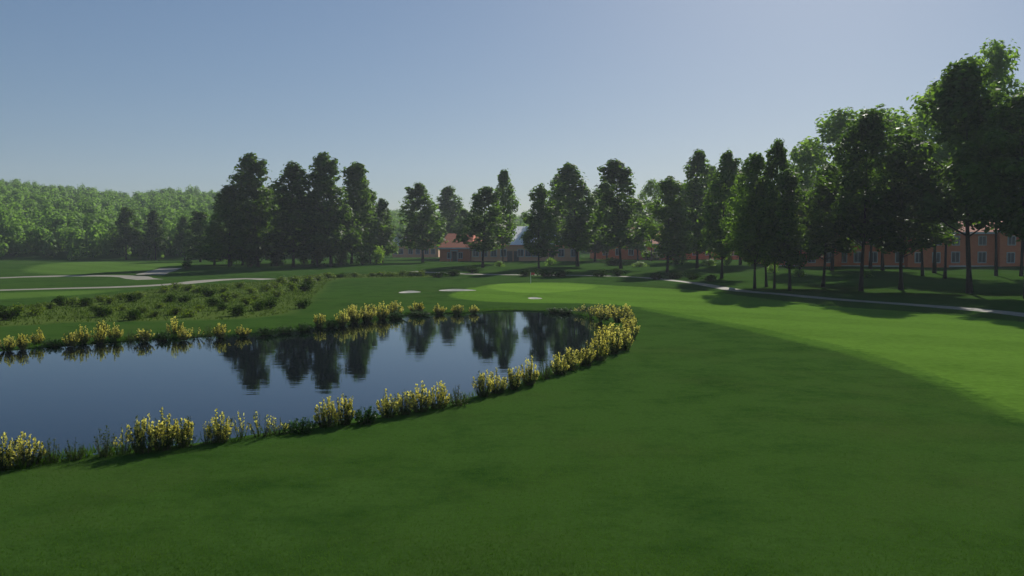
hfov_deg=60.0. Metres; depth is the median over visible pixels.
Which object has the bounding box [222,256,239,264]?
bush
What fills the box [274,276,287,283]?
scrub bush
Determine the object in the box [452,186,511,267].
broadleaf tree
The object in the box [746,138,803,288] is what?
broadleaf tree
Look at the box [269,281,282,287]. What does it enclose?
scrub bush
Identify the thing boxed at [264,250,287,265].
bush
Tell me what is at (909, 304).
path
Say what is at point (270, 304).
scrub bush
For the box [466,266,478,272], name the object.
bush
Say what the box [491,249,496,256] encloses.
window
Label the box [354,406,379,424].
leafy shrub
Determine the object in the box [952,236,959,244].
window
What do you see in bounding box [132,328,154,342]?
flowering shrub
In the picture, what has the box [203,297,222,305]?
scrub bush
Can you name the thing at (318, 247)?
conifer tree
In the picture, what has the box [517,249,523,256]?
window
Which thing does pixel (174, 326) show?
flowering shrub
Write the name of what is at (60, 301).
scrub bush
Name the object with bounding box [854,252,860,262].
window
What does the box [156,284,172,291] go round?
scrub bush
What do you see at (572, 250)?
window
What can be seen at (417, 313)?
leafy shrub
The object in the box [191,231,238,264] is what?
conifer tree
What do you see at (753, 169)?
broadleaf tree
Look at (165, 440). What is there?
flowering shrub
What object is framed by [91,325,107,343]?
flowering shrub
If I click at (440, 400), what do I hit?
flowering shrub
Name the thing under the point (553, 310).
leafy shrub
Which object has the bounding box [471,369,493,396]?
flowering shrub
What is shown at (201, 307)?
scrub bush
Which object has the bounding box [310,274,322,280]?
scrub bush
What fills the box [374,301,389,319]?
flowering shrub
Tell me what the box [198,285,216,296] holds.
scrub bush
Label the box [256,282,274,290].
scrub bush
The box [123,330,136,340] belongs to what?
leafy shrub
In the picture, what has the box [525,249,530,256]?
window
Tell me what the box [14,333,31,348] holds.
flowering shrub
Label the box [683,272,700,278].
bush
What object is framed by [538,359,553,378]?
leafy shrub
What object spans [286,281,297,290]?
scrub bush
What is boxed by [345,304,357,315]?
flowering shrub
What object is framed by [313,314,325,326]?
flowering shrub
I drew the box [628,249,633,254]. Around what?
window
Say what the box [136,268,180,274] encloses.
path
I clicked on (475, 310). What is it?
flowering shrub
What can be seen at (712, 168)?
broadleaf tree
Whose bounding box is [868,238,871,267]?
broadleaf tree
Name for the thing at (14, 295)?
fairway
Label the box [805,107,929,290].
broadleaf tree
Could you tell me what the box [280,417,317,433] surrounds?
leafy shrub
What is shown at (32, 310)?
scrub bush
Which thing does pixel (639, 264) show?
bush
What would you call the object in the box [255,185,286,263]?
conifer tree
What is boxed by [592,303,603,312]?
flowering shrub
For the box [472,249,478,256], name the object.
window
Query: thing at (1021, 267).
broadleaf tree
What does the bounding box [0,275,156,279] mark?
path
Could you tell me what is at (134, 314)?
scrub bush
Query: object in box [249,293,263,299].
scrub bush
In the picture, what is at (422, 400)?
flowering shrub
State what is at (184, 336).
flowering shrub
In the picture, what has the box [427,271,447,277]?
bush
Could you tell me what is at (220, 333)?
flowering shrub
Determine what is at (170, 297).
scrub bush
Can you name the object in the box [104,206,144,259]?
conifer tree
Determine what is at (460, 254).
window
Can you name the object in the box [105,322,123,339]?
flowering shrub
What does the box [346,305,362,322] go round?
flowering shrub
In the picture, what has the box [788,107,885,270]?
broadleaf tree
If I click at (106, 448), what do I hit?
leafy shrub
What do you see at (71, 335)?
flowering shrub
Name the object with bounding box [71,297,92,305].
scrub bush
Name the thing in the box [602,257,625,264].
bush
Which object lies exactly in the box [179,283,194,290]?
scrub bush
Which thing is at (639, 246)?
tree
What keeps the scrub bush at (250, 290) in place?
on the scrub ground at (213, 316)
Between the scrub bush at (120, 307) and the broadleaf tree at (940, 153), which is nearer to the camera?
the scrub bush at (120, 307)
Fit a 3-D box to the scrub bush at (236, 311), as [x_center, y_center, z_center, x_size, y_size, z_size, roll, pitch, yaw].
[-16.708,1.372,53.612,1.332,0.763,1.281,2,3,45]
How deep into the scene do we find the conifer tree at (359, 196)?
161.59 m
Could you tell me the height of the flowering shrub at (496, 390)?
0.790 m
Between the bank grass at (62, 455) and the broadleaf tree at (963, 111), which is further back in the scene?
the broadleaf tree at (963, 111)
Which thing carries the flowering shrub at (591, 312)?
on the ground at (1002, 290)
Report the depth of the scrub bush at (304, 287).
83.80 m
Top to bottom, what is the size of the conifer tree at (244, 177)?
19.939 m
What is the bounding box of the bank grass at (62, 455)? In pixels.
[0,307,623,470]
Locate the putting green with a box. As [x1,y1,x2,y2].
[488,283,595,292]
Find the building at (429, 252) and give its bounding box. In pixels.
[392,237,439,256]
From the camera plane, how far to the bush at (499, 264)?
151.02 m
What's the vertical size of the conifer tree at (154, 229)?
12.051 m
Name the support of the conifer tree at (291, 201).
on the ground at (1002, 290)
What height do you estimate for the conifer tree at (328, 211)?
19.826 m
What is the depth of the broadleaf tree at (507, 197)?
166.41 m
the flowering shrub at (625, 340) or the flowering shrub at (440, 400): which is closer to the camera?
the flowering shrub at (440, 400)
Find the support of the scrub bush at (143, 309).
on the scrub ground at (213, 316)
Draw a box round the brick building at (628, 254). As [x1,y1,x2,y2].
[590,228,743,259]
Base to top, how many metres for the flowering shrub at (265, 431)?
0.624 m
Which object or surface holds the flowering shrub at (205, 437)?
on the ground at (1002, 290)
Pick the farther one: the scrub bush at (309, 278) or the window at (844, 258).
the window at (844, 258)
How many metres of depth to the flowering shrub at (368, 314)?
50.25 m
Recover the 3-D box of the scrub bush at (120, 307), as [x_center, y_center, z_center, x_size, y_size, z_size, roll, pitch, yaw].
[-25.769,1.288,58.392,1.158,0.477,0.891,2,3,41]
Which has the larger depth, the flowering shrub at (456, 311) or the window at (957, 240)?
the window at (957, 240)
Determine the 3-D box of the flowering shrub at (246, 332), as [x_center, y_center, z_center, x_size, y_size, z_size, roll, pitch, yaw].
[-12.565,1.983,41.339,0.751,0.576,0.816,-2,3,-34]
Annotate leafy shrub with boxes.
[40,438,60,462]
[41,338,63,345]
[64,437,86,460]
[93,425,119,457]
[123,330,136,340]
[155,330,171,339]
[203,324,215,337]
[255,326,277,334]
[275,325,296,332]
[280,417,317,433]
[295,322,314,330]
[324,319,337,326]
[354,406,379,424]
[387,311,406,318]
[410,310,431,315]
[446,385,472,406]
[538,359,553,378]
[546,307,559,311]
[556,306,573,313]
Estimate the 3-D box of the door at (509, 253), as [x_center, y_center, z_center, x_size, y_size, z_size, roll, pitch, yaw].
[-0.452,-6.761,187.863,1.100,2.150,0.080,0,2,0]
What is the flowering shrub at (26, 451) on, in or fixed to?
on the ground at (1002, 290)
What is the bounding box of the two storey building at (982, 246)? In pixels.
[760,215,1023,266]
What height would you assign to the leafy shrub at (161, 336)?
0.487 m
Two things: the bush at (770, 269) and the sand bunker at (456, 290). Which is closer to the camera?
the sand bunker at (456, 290)
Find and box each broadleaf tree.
[392,181,451,261]
[435,185,465,250]
[447,209,472,233]
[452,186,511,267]
[488,168,520,263]
[519,183,559,268]
[542,173,571,229]
[544,162,606,266]
[552,191,579,231]
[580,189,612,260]
[586,158,655,268]
[599,182,621,258]
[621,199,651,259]
[633,179,664,260]
[641,176,695,272]
[658,187,695,261]
[675,148,722,267]
[690,166,719,258]
[696,150,744,278]
[717,151,785,288]
[722,168,750,264]
[732,182,799,286]
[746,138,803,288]
[751,168,834,290]
[783,138,823,268]
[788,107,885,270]
[797,177,861,286]
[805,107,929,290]
[854,103,917,269]
[859,161,960,289]
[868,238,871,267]
[882,81,944,272]
[886,53,1023,292]
[903,181,956,275]
[923,140,976,278]
[946,93,1023,298]
[972,37,1023,275]
[992,169,1022,275]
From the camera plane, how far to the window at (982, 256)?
151.37 m
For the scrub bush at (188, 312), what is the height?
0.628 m
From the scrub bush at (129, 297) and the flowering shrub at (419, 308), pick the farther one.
the scrub bush at (129, 297)
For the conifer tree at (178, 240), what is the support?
on the ground at (1002, 290)
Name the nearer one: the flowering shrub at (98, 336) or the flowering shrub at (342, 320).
the flowering shrub at (98, 336)
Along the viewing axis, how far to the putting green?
91.63 m
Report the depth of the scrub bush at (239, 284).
90.04 m
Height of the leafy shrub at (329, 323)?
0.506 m
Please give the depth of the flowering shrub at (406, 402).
21.46 m
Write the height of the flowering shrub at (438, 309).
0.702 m
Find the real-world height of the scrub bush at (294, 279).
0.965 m
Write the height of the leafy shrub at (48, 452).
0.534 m
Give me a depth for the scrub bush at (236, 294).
73.56 m
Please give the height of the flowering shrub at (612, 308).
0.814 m
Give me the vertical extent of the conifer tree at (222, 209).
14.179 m
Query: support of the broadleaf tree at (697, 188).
on the ground at (1002, 290)
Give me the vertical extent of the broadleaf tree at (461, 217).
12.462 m
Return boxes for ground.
[0,238,1023,575]
[0,273,430,325]
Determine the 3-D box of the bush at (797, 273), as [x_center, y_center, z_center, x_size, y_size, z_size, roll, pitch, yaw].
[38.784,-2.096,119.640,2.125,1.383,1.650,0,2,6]
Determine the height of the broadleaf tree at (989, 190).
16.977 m
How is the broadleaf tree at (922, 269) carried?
on the ground at (1002, 290)
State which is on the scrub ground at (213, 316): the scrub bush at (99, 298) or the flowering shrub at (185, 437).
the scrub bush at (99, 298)
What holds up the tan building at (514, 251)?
on the ground at (1002, 290)
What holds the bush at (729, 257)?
on the ground at (1002, 290)
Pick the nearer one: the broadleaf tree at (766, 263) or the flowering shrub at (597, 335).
the flowering shrub at (597, 335)
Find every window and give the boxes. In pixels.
[458,252,462,258]
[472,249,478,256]
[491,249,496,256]
[500,249,506,256]
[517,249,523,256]
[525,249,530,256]
[558,249,563,256]
[571,249,575,256]
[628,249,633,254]
[841,253,846,262]
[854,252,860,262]
[869,252,877,262]
[895,252,903,262]
[951,252,959,262]
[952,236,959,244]
[977,252,986,262]
[978,236,986,244]
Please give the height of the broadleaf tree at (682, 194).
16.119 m
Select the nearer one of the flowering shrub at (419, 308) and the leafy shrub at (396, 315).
the leafy shrub at (396, 315)
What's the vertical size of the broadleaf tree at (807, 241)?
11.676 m
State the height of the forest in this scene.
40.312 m
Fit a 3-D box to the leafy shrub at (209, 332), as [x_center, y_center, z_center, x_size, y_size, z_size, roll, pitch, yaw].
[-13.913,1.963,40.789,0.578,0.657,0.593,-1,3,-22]
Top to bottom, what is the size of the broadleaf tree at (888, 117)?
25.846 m
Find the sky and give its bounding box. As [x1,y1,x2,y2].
[0,0,1023,220]
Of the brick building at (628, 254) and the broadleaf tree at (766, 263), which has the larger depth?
the brick building at (628, 254)
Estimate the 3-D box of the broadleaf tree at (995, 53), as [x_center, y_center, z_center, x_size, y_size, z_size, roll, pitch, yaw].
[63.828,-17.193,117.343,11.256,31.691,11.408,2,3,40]
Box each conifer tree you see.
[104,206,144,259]
[141,209,168,259]
[171,216,194,259]
[181,210,209,261]
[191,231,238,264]
[200,184,260,266]
[219,152,288,266]
[227,224,270,264]
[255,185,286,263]
[258,160,322,266]
[295,197,328,263]
[301,151,366,265]
[330,161,379,263]
[356,187,392,262]
[372,198,398,262]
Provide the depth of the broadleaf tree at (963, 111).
79.74 m
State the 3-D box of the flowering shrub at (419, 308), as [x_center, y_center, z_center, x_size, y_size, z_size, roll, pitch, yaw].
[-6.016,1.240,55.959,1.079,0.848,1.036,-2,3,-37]
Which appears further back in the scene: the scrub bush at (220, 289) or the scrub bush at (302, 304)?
the scrub bush at (220, 289)
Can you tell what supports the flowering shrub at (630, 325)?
on the ground at (1002, 290)
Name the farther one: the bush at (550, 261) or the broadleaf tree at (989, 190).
the bush at (550, 261)
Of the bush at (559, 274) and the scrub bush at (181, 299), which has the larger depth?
the bush at (559, 274)
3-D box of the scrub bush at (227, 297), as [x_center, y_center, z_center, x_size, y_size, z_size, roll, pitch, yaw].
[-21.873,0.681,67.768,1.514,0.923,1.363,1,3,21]
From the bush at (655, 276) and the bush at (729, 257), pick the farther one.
the bush at (729, 257)
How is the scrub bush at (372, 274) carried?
on the scrub ground at (213, 316)
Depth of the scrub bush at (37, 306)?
56.81 m
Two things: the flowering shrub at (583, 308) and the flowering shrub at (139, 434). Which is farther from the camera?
the flowering shrub at (583, 308)
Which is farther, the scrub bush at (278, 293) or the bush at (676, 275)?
the bush at (676, 275)
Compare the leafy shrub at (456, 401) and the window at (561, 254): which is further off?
the window at (561, 254)
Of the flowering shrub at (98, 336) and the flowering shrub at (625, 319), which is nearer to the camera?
the flowering shrub at (98, 336)
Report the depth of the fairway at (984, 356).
46.24 m
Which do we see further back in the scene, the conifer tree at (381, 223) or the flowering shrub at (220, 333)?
the conifer tree at (381, 223)
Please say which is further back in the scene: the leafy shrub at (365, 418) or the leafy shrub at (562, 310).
the leafy shrub at (562, 310)
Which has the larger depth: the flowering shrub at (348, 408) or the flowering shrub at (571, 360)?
the flowering shrub at (571, 360)
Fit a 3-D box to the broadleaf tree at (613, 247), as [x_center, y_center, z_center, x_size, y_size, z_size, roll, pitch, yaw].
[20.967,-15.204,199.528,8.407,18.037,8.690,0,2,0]
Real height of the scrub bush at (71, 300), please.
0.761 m
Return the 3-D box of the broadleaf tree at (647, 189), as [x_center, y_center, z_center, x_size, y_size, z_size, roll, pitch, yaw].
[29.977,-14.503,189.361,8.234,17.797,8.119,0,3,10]
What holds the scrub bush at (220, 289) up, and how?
on the scrub ground at (213, 316)
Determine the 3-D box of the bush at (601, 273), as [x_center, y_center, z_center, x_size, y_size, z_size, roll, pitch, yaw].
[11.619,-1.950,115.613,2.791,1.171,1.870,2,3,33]
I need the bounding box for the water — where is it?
[0,311,614,462]
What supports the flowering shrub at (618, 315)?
on the ground at (1002, 290)
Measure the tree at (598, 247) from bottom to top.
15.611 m
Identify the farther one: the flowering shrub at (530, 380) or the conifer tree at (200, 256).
the conifer tree at (200, 256)
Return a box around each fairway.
[0,290,115,298]
[26,261,182,273]
[450,282,1023,410]
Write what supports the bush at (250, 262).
on the ground at (1002, 290)
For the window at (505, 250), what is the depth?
187.81 m
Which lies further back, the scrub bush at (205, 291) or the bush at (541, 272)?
the bush at (541, 272)
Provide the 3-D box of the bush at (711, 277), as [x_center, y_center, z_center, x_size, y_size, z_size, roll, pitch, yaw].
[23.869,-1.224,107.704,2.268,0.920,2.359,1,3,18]
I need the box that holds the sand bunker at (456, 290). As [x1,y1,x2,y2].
[439,289,474,290]
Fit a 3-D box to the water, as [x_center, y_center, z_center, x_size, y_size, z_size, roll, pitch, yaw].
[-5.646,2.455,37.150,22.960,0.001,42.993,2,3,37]
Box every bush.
[0,305,22,319]
[10,303,26,315]
[24,305,45,315]
[31,302,46,310]
[42,302,57,308]
[51,295,70,305]
[65,296,80,304]
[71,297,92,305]
[88,306,114,316]
[94,294,109,301]
[103,296,117,303]
[114,304,130,309]
[115,292,128,299]
[117,309,140,319]
[121,293,141,301]
[133,291,146,297]
[136,305,149,312]
[144,310,162,316]
[152,302,165,307]
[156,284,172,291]
[161,294,175,301]
[164,305,185,314]
[168,281,182,289]
[175,293,194,301]
[176,307,200,317]
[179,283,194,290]
[181,257,192,268]
[190,286,202,292]
[192,303,207,311]
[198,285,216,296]
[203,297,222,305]
[215,287,227,292]
[217,291,234,301]
[217,301,227,309]
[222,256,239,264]
[227,304,248,315]
[229,291,242,297]
[232,281,248,287]
[237,254,263,266]
[239,295,253,304]
[243,286,258,292]
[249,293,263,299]
[249,301,267,310]
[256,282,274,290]
[261,297,279,307]
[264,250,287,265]
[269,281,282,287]
[271,289,284,296]
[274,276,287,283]
[286,275,302,282]
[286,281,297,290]
[294,298,312,308]
[297,255,308,264]
[298,281,314,290]
[302,275,316,283]
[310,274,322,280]
[321,272,336,277]
[332,246,350,264]
[335,273,349,276]
[348,272,361,276]
[352,252,373,264]
[368,272,380,275]
[371,246,385,263]
[384,271,397,275]
[398,269,408,275]
[417,270,424,275]
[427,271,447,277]
[443,269,460,275]
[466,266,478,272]
[494,260,503,266]
[517,269,533,276]
[532,269,555,276]
[545,257,556,265]
[552,270,570,276]
[592,269,609,276]
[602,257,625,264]
[609,268,626,275]
[628,261,646,266]
[639,250,665,259]
[650,272,662,279]
[664,270,686,278]
[666,252,690,264]
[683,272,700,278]
[698,274,716,280]
[701,258,717,265]
[723,255,731,265]
[767,264,778,272]
[793,268,805,276]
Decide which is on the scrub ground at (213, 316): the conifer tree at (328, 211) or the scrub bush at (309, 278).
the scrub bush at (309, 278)
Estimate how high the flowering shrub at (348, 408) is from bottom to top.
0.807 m
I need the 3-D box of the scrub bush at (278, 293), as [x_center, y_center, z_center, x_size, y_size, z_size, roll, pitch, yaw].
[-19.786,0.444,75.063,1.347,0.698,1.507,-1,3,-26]
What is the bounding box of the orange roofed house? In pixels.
[437,233,475,260]
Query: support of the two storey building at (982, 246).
on the ground at (1002, 290)
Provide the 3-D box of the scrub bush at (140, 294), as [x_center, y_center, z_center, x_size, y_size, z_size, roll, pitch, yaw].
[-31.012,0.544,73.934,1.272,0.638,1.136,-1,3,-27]
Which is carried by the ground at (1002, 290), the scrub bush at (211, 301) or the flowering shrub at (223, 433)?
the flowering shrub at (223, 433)
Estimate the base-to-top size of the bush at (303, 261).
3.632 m
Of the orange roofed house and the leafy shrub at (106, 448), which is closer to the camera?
the leafy shrub at (106, 448)
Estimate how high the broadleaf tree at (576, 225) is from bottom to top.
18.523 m
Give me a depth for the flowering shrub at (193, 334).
40.59 m
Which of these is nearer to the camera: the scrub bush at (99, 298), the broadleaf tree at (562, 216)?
the scrub bush at (99, 298)
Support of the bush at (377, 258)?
on the ground at (1002, 290)
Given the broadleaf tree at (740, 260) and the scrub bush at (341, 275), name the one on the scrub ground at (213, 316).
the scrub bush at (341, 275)
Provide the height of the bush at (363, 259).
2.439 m
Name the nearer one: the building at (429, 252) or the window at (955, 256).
the window at (955, 256)
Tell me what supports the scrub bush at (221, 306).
on the scrub ground at (213, 316)
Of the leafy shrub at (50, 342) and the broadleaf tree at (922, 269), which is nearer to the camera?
the leafy shrub at (50, 342)
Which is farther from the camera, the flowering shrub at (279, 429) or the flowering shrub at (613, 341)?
the flowering shrub at (613, 341)
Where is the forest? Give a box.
[0,179,656,259]
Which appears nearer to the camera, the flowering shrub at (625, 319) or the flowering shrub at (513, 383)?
the flowering shrub at (513, 383)
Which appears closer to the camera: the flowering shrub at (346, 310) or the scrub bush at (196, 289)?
the flowering shrub at (346, 310)
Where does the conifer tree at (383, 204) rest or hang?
on the ground at (1002, 290)
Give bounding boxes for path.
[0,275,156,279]
[0,278,268,290]
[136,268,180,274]
[410,271,1023,316]
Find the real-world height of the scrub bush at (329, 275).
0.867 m
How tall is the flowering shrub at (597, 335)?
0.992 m
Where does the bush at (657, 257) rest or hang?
on the ground at (1002, 290)
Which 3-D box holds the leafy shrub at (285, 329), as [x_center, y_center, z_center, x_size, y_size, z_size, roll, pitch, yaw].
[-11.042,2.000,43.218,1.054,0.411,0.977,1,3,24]
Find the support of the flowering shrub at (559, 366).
on the ground at (1002, 290)
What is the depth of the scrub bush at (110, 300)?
65.14 m
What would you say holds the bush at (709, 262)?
on the ground at (1002, 290)
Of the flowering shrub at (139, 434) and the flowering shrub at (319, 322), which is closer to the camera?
the flowering shrub at (139, 434)
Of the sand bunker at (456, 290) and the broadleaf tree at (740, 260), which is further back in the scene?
the broadleaf tree at (740, 260)
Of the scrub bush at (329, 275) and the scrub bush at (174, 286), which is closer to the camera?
the scrub bush at (174, 286)
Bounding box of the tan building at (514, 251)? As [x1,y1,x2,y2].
[471,226,578,260]
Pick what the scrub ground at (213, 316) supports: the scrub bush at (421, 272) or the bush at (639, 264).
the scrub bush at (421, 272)
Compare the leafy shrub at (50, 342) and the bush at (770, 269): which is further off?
the bush at (770, 269)
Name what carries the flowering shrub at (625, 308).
on the ground at (1002, 290)
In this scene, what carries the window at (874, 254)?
in the two storey building at (982, 246)
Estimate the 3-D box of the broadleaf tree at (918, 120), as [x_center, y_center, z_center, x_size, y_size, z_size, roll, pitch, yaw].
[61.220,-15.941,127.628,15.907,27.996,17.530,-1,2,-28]
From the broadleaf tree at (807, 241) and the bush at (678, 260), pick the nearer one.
the broadleaf tree at (807, 241)
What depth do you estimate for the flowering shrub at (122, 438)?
17.33 m
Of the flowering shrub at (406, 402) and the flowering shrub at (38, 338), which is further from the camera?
the flowering shrub at (38, 338)
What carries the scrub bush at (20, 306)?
on the scrub ground at (213, 316)
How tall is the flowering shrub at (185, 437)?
0.694 m
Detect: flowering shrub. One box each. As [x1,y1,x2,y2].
[0,335,17,350]
[0,432,18,470]
[10,431,45,466]
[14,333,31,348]
[28,327,45,343]
[61,331,79,346]
[75,326,91,343]
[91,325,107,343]
[94,319,109,334]
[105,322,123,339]
[113,424,134,454]
[127,415,159,453]
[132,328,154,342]
[147,407,180,450]
[166,316,183,334]
[172,416,195,447]
[176,327,191,339]
[187,327,203,337]
[200,422,210,443]
[204,409,234,442]
[212,324,230,337]
[232,412,247,438]
[234,324,251,336]
[248,410,274,436]
[267,417,288,434]
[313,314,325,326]
[313,396,339,427]
[334,309,349,325]
[334,392,354,424]
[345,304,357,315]
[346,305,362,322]
[358,303,376,320]
[366,304,375,311]
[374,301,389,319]
[375,389,398,417]
[387,300,402,313]
[393,390,414,414]
[408,302,424,311]
[410,380,432,411]
[427,381,449,408]
[432,305,446,313]
[451,304,464,313]
[468,305,479,312]
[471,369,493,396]
[486,368,507,393]
[505,366,522,389]
[518,356,539,385]
[549,352,569,374]
[561,347,581,370]
[574,305,587,313]
[576,340,595,365]
[583,306,598,317]
[589,336,610,360]
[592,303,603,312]
[593,325,608,345]
[594,304,612,319]
[602,324,623,353]
[604,323,622,336]
[605,304,619,314]
[612,308,625,321]
[615,324,633,349]
[618,304,630,317]
[620,309,637,326]
[622,316,639,337]
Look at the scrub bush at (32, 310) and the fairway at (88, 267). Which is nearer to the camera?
the scrub bush at (32, 310)
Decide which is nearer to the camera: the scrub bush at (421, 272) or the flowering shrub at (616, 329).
the flowering shrub at (616, 329)
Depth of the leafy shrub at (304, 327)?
44.23 m
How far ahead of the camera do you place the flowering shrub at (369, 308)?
54.49 m
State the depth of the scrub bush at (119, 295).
70.62 m
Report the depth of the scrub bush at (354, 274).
117.63 m
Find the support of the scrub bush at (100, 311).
on the scrub ground at (213, 316)
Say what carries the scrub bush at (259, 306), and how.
on the scrub ground at (213, 316)
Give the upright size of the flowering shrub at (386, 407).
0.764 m
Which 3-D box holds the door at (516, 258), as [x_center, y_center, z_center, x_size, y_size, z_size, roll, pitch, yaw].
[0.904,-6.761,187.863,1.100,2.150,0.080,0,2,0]
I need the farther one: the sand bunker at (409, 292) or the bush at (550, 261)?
the bush at (550, 261)
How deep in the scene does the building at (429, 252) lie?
242.79 m
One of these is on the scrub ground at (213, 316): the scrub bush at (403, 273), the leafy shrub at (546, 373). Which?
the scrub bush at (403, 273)
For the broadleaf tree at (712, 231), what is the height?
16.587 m
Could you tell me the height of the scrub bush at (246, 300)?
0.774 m
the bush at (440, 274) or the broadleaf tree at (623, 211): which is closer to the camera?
the bush at (440, 274)
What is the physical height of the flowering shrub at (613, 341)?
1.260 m
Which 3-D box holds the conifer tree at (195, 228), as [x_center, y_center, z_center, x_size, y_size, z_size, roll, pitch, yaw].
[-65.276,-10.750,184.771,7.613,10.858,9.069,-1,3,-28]
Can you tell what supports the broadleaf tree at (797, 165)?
on the ground at (1002, 290)
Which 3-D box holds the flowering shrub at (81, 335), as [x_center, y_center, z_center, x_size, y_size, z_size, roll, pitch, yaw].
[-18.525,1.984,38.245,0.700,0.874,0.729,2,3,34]
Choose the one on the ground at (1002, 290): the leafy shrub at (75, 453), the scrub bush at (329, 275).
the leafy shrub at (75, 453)
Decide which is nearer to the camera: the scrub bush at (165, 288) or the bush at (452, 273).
the scrub bush at (165, 288)
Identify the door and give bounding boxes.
[452,252,456,260]
[507,251,511,260]
[514,251,518,260]
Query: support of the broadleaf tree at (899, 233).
on the ground at (1002, 290)
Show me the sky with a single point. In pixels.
(127, 96)
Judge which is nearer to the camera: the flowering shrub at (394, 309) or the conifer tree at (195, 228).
the flowering shrub at (394, 309)
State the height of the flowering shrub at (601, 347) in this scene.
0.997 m
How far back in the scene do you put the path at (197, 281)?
94.88 m
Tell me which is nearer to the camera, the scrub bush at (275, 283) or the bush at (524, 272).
the scrub bush at (275, 283)
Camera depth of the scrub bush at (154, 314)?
52.71 m
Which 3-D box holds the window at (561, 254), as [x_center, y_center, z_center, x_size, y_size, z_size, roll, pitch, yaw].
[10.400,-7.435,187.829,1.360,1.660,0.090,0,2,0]
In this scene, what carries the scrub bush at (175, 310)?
on the scrub ground at (213, 316)
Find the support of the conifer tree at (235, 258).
on the ground at (1002, 290)
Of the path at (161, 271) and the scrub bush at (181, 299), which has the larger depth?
the path at (161, 271)
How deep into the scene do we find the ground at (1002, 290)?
16.68 m
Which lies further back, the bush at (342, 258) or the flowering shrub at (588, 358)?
the bush at (342, 258)
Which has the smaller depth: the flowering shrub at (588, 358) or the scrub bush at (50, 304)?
the flowering shrub at (588, 358)
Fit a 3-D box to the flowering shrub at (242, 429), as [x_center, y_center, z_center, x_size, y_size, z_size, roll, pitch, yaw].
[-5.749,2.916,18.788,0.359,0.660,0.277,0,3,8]
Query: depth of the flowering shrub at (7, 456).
16.12 m
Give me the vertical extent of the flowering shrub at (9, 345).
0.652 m
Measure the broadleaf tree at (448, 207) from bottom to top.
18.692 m
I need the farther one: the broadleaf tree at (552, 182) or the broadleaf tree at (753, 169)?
the broadleaf tree at (552, 182)
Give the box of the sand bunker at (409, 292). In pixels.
[399,291,418,292]
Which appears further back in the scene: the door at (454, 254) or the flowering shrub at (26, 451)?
the door at (454, 254)
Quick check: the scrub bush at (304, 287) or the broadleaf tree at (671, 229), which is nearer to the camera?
the scrub bush at (304, 287)
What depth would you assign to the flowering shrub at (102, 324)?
41.55 m
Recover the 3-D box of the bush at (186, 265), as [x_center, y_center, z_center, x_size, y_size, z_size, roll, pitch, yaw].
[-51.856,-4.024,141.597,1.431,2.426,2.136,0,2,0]
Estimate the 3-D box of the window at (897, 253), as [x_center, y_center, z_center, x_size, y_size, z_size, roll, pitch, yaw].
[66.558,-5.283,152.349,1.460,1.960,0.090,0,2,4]
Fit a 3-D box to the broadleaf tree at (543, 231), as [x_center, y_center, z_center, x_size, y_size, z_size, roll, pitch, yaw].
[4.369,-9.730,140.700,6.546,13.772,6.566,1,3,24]
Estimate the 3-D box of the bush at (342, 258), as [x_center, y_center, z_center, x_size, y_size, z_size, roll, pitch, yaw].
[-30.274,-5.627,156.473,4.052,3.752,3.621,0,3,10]
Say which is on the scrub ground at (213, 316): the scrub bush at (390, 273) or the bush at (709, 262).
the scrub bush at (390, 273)
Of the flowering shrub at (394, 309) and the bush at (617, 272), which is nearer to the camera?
the flowering shrub at (394, 309)
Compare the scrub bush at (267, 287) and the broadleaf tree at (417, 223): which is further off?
the broadleaf tree at (417, 223)
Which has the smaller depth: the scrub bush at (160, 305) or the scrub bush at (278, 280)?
the scrub bush at (160, 305)
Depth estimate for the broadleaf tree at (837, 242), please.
90.92 m
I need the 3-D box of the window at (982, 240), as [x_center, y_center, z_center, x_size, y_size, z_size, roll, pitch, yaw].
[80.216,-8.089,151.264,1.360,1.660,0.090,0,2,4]
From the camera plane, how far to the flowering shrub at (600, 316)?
50.25 m
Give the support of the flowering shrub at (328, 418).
on the ground at (1002, 290)
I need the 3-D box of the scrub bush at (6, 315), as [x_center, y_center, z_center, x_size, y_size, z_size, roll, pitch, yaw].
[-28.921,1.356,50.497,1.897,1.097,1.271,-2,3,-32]
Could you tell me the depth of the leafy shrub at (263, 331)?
42.24 m

